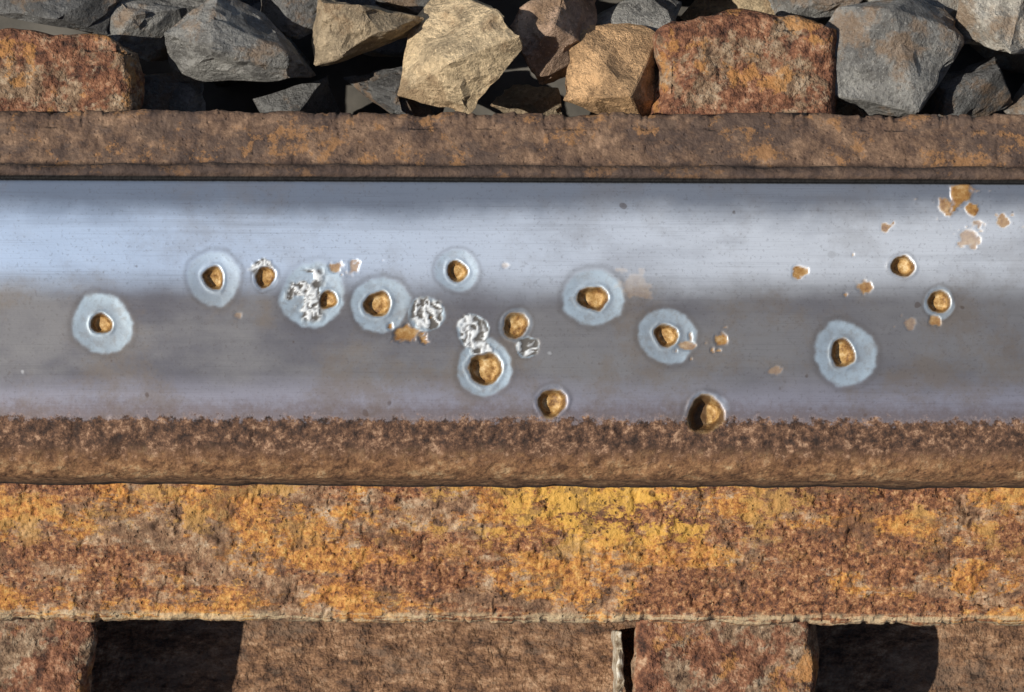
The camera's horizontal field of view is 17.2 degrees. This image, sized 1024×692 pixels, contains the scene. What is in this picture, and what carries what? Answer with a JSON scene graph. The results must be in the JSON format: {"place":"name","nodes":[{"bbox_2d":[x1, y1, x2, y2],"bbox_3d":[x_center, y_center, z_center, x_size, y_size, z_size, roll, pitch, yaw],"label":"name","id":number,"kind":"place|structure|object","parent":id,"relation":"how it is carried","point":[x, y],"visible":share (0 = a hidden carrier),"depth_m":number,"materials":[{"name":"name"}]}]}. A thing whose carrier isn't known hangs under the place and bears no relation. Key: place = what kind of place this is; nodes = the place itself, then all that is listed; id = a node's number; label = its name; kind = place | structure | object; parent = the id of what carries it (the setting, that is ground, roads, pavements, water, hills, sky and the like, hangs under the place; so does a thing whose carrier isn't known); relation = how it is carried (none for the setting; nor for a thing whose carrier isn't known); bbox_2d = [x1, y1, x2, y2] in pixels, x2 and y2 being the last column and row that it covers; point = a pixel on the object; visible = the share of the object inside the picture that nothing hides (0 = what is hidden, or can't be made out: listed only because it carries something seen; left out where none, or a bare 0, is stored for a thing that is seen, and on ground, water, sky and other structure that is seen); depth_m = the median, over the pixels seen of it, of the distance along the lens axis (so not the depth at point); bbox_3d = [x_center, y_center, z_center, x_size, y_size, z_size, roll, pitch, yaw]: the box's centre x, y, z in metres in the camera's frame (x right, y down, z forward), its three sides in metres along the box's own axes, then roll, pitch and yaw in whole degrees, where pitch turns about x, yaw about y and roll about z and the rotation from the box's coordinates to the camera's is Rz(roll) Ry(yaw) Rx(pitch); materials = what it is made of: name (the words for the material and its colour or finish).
{"place":"outdoors","nodes":[
{"label":"outdoors","id":0,"kind":"place"},
{"bbox_2d":[0,0,1023,116],"bbox_3d":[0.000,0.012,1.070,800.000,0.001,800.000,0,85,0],"label":"ground","id":1,"kind":"structure","parent":0,"point":[350,98],"depth_m":1.08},
{"bbox_2d":[0,28,145,691],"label":"steel sleeper","id":2,"kind":"object","parent":1,"relation":"on","point":[42,72],"visible":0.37,"depth_m":1.01,"materials":[{"name":"brown metal"}]},
{"bbox_2d":[0,0,1023,117],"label":"ballast","id":3,"kind":"structure","parent":1,"relation":"on","point":[895,58],"depth_m":1.02,"materials":[{"name":"stone"}]},
{"bbox_2d":[91,619,1023,691],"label":"steel plate","id":4,"kind":"object","parent":1,"relation":"on","point":[192,655],"visible":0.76,"depth_m":1.04,"materials":[{"name":"brown metal"}]},
{"bbox_2d":[631,8,836,691],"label":"steel sleeper","id":5,"kind":"object","parent":1,"relation":"on","point":[740,60],"visible":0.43,"depth_m":1.01,"materials":[{"name":"brown metal"}]},
{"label":"steel sleeper","id":6,"kind":"object","parent":1,"relation":"on","visible":0},
{"bbox_2d":[0,109,1023,626],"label":"rail","id":7,"kind":"object","parent":6,"relation":"on","point":[750,369],"visible":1,"depth_m":0.84,"materials":[{"name":"metal"}]}
]}

